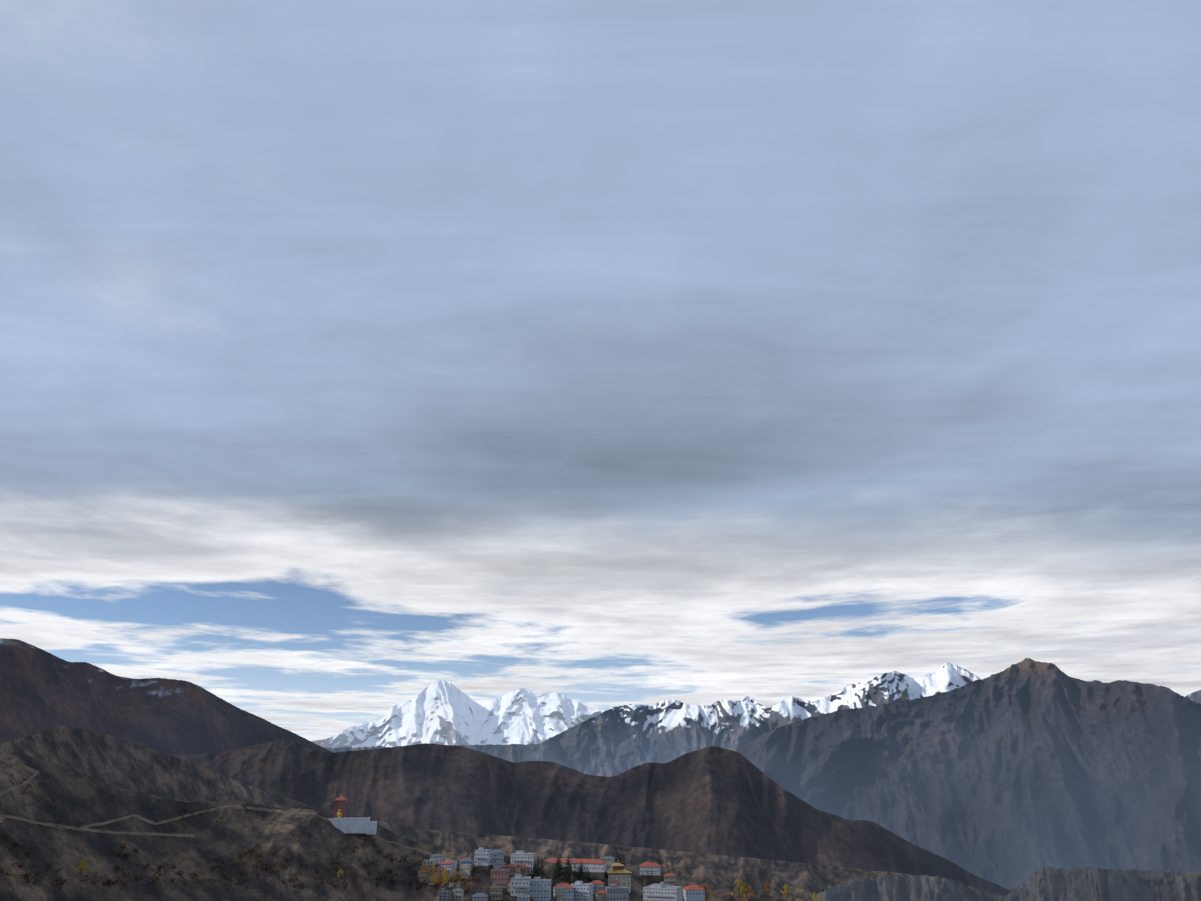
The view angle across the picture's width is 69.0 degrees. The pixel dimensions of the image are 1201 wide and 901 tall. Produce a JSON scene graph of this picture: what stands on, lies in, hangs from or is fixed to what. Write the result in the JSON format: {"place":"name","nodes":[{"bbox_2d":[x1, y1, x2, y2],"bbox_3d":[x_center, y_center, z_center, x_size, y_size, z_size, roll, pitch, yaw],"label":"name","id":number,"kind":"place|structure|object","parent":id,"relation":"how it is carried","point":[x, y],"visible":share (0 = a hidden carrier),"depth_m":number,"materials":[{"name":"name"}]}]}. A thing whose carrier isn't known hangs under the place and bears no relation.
{"place":"outdoors","nodes":[
{"label":"outdoors","id":0,"kind":"place"},
{"bbox_2d":[0,749,193,836],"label":"dirt road","id":1,"kind":"structure","parent":0,"point":[3,753],"depth_m":515.48,"materials":[{"name":"soil"}]},
{"bbox_2d":[76,805,313,828],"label":"hill path","id":2,"kind":"structure","parent":0,"point":[194,813],"depth_m":649.37,"materials":[{"name":"soil"}]},
{"bbox_2d":[313,812,451,860],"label":"hill path","id":3,"kind":"structure","parent":0,"point":[326,819],"depth_m":787.07,"materials":[{"name":"soil"}]},
{"bbox_2d":[0,749,813,900],"bbox_3d":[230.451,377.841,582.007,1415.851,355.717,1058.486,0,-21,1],"label":"hill","id":4,"kind":"structure","parent":0,"point":[312,841],"depth_m":588.57,"materials":[{"name":"brown soil"}]},
{"bbox_2d":[74,860,88,876],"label":"yellow tree","id":5,"kind":"object","parent":4,"relation":"on","point":[82,864],"visible":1,"depth_m":479.80,"materials":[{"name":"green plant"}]},
{"bbox_2d":[0,753,272,835],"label":"hill shrubs","id":6,"kind":"object","parent":4,"relation":"on","point":[104,829],"depth_m":532.78,"materials":[{"name":"brown plant"}]},
{"bbox_2d":[0,831,482,893],"bbox_3d":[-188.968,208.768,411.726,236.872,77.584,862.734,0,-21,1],"label":"shrubs","id":7,"kind":"object","parent":4,"relation":"on","point":[160,867],"visible":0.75,"depth_m":616.17,"materials":[{"name":"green plant"}]},
{"bbox_2d":[234,847,253,875],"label":"yellow tree","id":8,"kind":"object","parent":4,"relation":"on","point":[246,851],"visible":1,"depth_m":605.81,"materials":[{"name":"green plant"}]},
{"bbox_2d":[327,796,376,834],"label":"viewpoint terrace","id":9,"kind":"structure","parent":4,"relation":"on","point":[351,825],"depth_m":754.55,"materials":[{"name":"grey concrete"}]},
{"bbox_2d":[417,870,429,885],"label":"house","id":10,"kind":"structure","parent":4,"relation":"on","point":[422,875],"depth_m":751.66,"materials":[{"name":"grey"}]},
{"bbox_2d":[423,859,434,871],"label":"house","id":11,"kind":"structure","parent":4,"relation":"on","point":[428,863],"depth_m":770.28,"materials":[{"name":"grey paint"}]},
{"bbox_2d":[425,864,437,879],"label":"village tree","id":12,"kind":"object","parent":4,"relation":"on","point":[430,867],"visible":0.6,"depth_m":755.11,"materials":[{"name":"yellow plant"}]},
{"bbox_2d":[428,872,438,886],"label":"house","id":13,"kind":"structure","parent":4,"relation":"on","point":[430,883],"depth_m":752.55,"materials":[{"name":"grey"}]},
{"bbox_2d":[430,873,439,886],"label":"yellow tree","id":14,"kind":"object","parent":4,"relation":"on","point":[435,875],"visible":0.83,"depth_m":746.95,"materials":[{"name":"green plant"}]},
{"bbox_2d":[430,854,442,865],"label":"house","id":15,"kind":"structure","parent":4,"relation":"on","point":[438,858],"depth_m":794.70,"materials":[{"name":"grey paint"}]},
{"bbox_2d":[434,867,445,878],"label":"house","id":16,"kind":"structure","parent":4,"relation":"on","point":[439,870],"depth_m":766.03,"materials":[{"name":"orange"}]},
{"bbox_2d":[435,869,445,886],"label":"village tree","id":17,"kind":"object","parent":4,"relation":"on","point":[441,878],"visible":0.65,"depth_m":745.07,"materials":[{"name":"brown plant"}]},
{"bbox_2d":[439,888,450,900],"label":"house","id":18,"kind":"structure","parent":4,"relation":"on","point":[444,895],"depth_m":721.49,"materials":[{"name":"grey"}]},
{"bbox_2d":[437,869,452,887],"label":"yellow tree","id":19,"kind":"object","parent":4,"relation":"on","point":[445,877],"visible":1,"depth_m":740.54,"materials":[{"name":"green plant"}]},
{"bbox_2d":[439,861,454,876],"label":"house","id":20,"kind":"structure","parent":4,"relation":"on","point":[448,866],"depth_m":769.88,"materials":[{"name":"grey paint"}]},
{"bbox_2d":[442,858,457,872],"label":"house","id":21,"kind":"structure","parent":4,"relation":"on","point":[455,864],"depth_m":782.32,"materials":[{"name":"grey paint"}]},
{"bbox_2d":[449,882,460,889],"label":"house","id":22,"kind":"structure","parent":4,"relation":"on","point":[452,884],"depth_m":745.63,"materials":[{"name":"grey"}]},
{"bbox_2d":[452,873,460,886],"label":"yellow tree","id":23,"kind":"object","parent":4,"relation":"on","point":[457,875],"visible":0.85,"depth_m":748.36,"materials":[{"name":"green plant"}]},
{"bbox_2d":[452,870,462,885],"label":"village tree","id":24,"kind":"object","parent":4,"relation":"on","point":[456,878],"visible":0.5,"depth_m":750.80,"materials":[{"name":"green plant"}]},
{"bbox_2d":[452,888,463,900],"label":"house","id":25,"kind":"structure","parent":4,"relation":"on","point":[458,894],"depth_m":727.55,"materials":[{"name":"grey"}]},
{"bbox_2d":[459,864,470,879],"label":"house","id":26,"kind":"structure","parent":4,"relation":"on","point":[465,869],"depth_m":773.52,"materials":[{"name":"grey paint"}]},
{"bbox_2d":[460,858,473,871],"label":"house","id":27,"kind":"structure","parent":4,"relation":"on","point":[466,861],"depth_m":788.51,"materials":[{"name":"blue"}]},
{"bbox_2d":[465,876,474,892],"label":"village tree","id":28,"kind":"object","parent":4,"relation":"on","point":[469,878],"visible":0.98,"depth_m":747.51,"materials":[{"name":"brown plant"}]},
{"bbox_2d":[471,893,487,900],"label":"house","id":29,"kind":"structure","parent":4,"relation":"on","point":[479,897],"depth_m":729.54,"materials":[{"name":"blue"}]},
{"bbox_2d":[474,847,491,869],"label":"house","id":30,"kind":"structure","parent":4,"relation":"on","point":[482,855],"depth_m":801.52,"materials":[{"name":"grey paint"}]},
{"bbox_2d":[489,884,502,900],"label":"house","id":31,"kind":"structure","parent":4,"relation":"on","point":[495,893],"depth_m":758.61,"materials":[{"name":"grey"}]},
{"bbox_2d":[491,849,503,867],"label":"house","id":32,"kind":"structure","parent":4,"relation":"on","point":[497,854],"depth_m":809.63,"materials":[{"name":"blue"}]},
{"bbox_2d":[493,861,505,868],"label":"house","id":33,"kind":"structure","parent":4,"relation":"on","point":[501,865],"depth_m":792.76,"materials":[{"name":"grey"}]},
{"bbox_2d":[491,867,508,894],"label":"house","id":34,"kind":"structure","parent":4,"relation":"on","point":[499,876],"depth_m":777.76,"materials":[{"name":"pink paint"}]},
{"bbox_2d":[507,881,510,895],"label":"house","id":35,"kind":"structure","parent":4,"relation":"on","point":[508,887],"depth_m":774.78,"materials":[{"name":"grey paint"}]},
{"bbox_2d":[505,864,518,877],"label":"house","id":36,"kind":"structure","parent":4,"relation":"on","point":[512,867],"depth_m":807.53,"materials":[{"name":"grey"}]},
{"bbox_2d":[508,868,520,875],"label":"house","id":37,"kind":"structure","parent":4,"relation":"on","point":[517,870],"depth_m":807.54,"materials":[{"name":"grey"}]},
{"bbox_2d":[510,874,530,898],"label":"house","id":38,"kind":"structure","parent":4,"relation":"on","point":[518,881],"depth_m":772.37,"materials":[{"name":"grey paint"}]},
{"bbox_2d":[510,850,536,878],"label":"house","id":39,"kind":"structure","parent":4,"relation":"on","point":[518,857],"depth_m":822.77,"materials":[{"name":"grey paint"}]},
{"bbox_2d":[518,865,528,876],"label":"house","id":40,"kind":"structure","parent":4,"relation":"on","point":[524,869],"depth_m":811.88,"materials":[{"name":"pink"}]},
{"bbox_2d":[517,888,530,898],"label":"house","id":41,"kind":"structure","parent":4,"relation":"on","point":[525,891],"depth_m":767.76,"materials":[{"name":"grey paint"}]},
{"bbox_2d":[518,893,529,900],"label":"house","id":42,"kind":"structure","parent":4,"relation":"on","point":[522,897],"depth_m":752.27,"materials":[{"name":"grey"}]},
{"bbox_2d":[530,877,550,900],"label":"house","id":43,"kind":"structure","parent":4,"relation":"on","point":[540,888],"depth_m":777.57,"materials":[{"name":"grey"}]},
{"bbox_2d":[552,886,564,900],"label":"house","id":44,"kind":"structure","parent":4,"relation":"on","point":[559,892],"depth_m":795.48,"materials":[{"name":"grey"}]},
{"bbox_2d":[552,883,573,900],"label":"house","id":45,"kind":"structure","parent":4,"relation":"on","point":[569,892],"depth_m":799.74,"materials":[{"name":"grey"}]},
{"bbox_2d":[545,858,607,878],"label":"building","id":46,"kind":"structure","parent":4,"relation":"on","point":[597,868],"depth_m":853.05,"materials":[{"name":"grey paint"}]},
{"bbox_2d":[570,881,593,900],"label":"house","id":47,"kind":"structure","parent":4,"relation":"on","point":[583,891],"depth_m":804.63,"materials":[{"name":"grey paint"}]},
{"bbox_2d":[590,880,603,889],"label":"house","id":48,"kind":"structure","parent":4,"relation":"on","point":[598,882],"depth_m":834.93,"materials":[{"name":"grey"}]},
{"bbox_2d":[593,885,603,897],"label":"house","id":49,"kind":"structure","parent":4,"relation":"on","point":[596,888],"depth_m":830.06,"materials":[{"name":"grey"}]},
{"bbox_2d":[596,890,605,900],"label":"house","id":50,"kind":"structure","parent":4,"relation":"on","point":[601,895],"depth_m":813.28,"materials":[{"name":"grey paint"}]},
{"bbox_2d":[602,856,614,869],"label":"house","id":51,"kind":"structure","parent":4,"relation":"on","point":[610,860],"depth_m":884.71,"materials":[{"name":"grey"}]},
{"bbox_2d":[610,878,619,885],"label":"house","id":52,"kind":"structure","parent":4,"relation":"on","point":[614,881],"depth_m":838.95,"materials":[{"name":"pink"}]},
{"bbox_2d":[605,884,628,900],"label":"house","id":53,"kind":"structure","parent":4,"relation":"on","point":[614,892],"depth_m":806.80,"materials":[{"name":"grey paint"}]},
{"bbox_2d":[606,860,631,892],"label":"temple","id":54,"kind":"structure","parent":4,"relation":"on","point":[620,873],"depth_m":851.76,"materials":[{"name":"grey paint"}]},
{"bbox_2d":[639,862,660,881],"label":"house","id":55,"kind":"structure","parent":4,"relation":"on","point":[645,868],"depth_m":901.86,"materials":[{"name":"grey paint"}]},
{"bbox_2d":[643,883,682,900],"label":"building","id":56,"kind":"structure","parent":4,"relation":"on","point":[656,892],"depth_m":828.32,"materials":[{"name":"grey"}]},
{"bbox_2d":[664,873,675,885],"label":"house","id":57,"kind":"structure","parent":4,"relation":"on","point":[669,878],"depth_m":881.16,"materials":[{"name":"grey paint"}]},
{"bbox_2d":[682,885,704,900],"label":"house","id":58,"kind":"structure","parent":4,"relation":"on","point":[693,892],"depth_m":855.07,"materials":[{"name":"grey paint"}]},
{"bbox_2d":[701,884,711,900],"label":"village tree","id":59,"kind":"object","parent":4,"relation":"on","point":[705,887],"visible":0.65,"depth_m":863.87,"materials":[{"name":"orange plant"}]},
{"bbox_2d":[731,879,748,900],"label":"village tree","id":60,"kind":"object","parent":4,"relation":"on","point":[740,886],"visible":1,"depth_m":875.65,"materials":[{"name":"yellow plant"}]},
{"bbox_2d":[740,884,753,900],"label":"village tree","id":61,"kind":"object","parent":4,"relation":"on","point":[750,895],"visible":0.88,"depth_m":873.27,"materials":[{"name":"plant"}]},
{"bbox_2d":[763,881,769,898],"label":"village tree","id":62,"kind":"object","parent":4,"relation":"on","point":[766,889],"visible":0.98,"depth_m":891.80,"materials":[{"name":"orange plant"}]},
{"bbox_2d":[780,884,790,897],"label":"village tree","id":63,"kind":"object","parent":4,"relation":"on","point":[786,890],"visible":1,"depth_m":877.64,"materials":[{"name":"yellow plant"}]},
{"bbox_2d":[0,726,918,898],"bbox_3d":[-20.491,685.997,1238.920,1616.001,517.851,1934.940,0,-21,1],"label":"spur hill","id":64,"kind":"structure","parent":0,"point":[118,762],"depth_m":1698.95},
{"bbox_2d":[174,739,1010,895],"bbox_3d":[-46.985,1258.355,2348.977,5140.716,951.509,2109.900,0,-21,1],"label":"dark hill","id":65,"kind":"structure","parent":0,"point":[715,800],"depth_m":2660.76,"materials":[{"name":"brown stone"}]},
{"bbox_2d":[0,0,1200,740],"label":"sky","id":66,"kind":"structure","parent":0,"point":[357,357],"materials":[{"name":"blue"}]},
{"bbox_2d":[323,662,981,776],"bbox_3d":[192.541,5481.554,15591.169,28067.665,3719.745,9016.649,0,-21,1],"label":"mountain range","id":67,"kind":"structure","parent":0,"point":[614,741],"depth_m":17288.85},
{"bbox_2d":[736,658,1200,890],"bbox_3d":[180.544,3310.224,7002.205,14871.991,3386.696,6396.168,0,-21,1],"label":"mountain","id":68,"kind":"structure","parent":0,"point":[1012,776],"depth_m":6783.97,"materials":[{"name":"grey stone"}]},
{"bbox_2d":[806,865,1200,900],"bbox_3d":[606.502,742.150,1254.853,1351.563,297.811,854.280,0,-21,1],"label":"cliff rock","id":69,"kind":"object","parent":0,"point":[1053,883],"visible":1,"depth_m":1322.75,"materials":[{"name":"grey stone"}]},
{"bbox_3d":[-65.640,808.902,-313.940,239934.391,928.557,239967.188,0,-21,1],"label":"valley ground","id":70,"kind":"structure","parent":0,"visible":0},
{"bbox_2d":[0,638,333,755],"bbox_3d":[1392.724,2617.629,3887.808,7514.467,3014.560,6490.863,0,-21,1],"label":"mountain","id":71,"kind":"structure","parent":70,"relation":"on","point":[41,690],"depth_m":3216.72,"materials":[{"name":"brown stone"}]},
{"bbox_2d":[311,680,611,747],"bbox_3d":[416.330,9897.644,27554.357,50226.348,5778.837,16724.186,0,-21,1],"label":"mountain","id":72,"kind":"structure","parent":70,"relation":"on","point":[441,712],"depth_m":30462.28,"materials":[{"name":"white snow"}]},
{"bbox_2d":[1185,690,1200,703],"bbox_3d":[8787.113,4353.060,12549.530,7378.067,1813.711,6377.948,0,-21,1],"label":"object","id":73,"kind":"object","parent":70,"relation":"on","point":[1195,697],"depth_m":12491.24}
]}

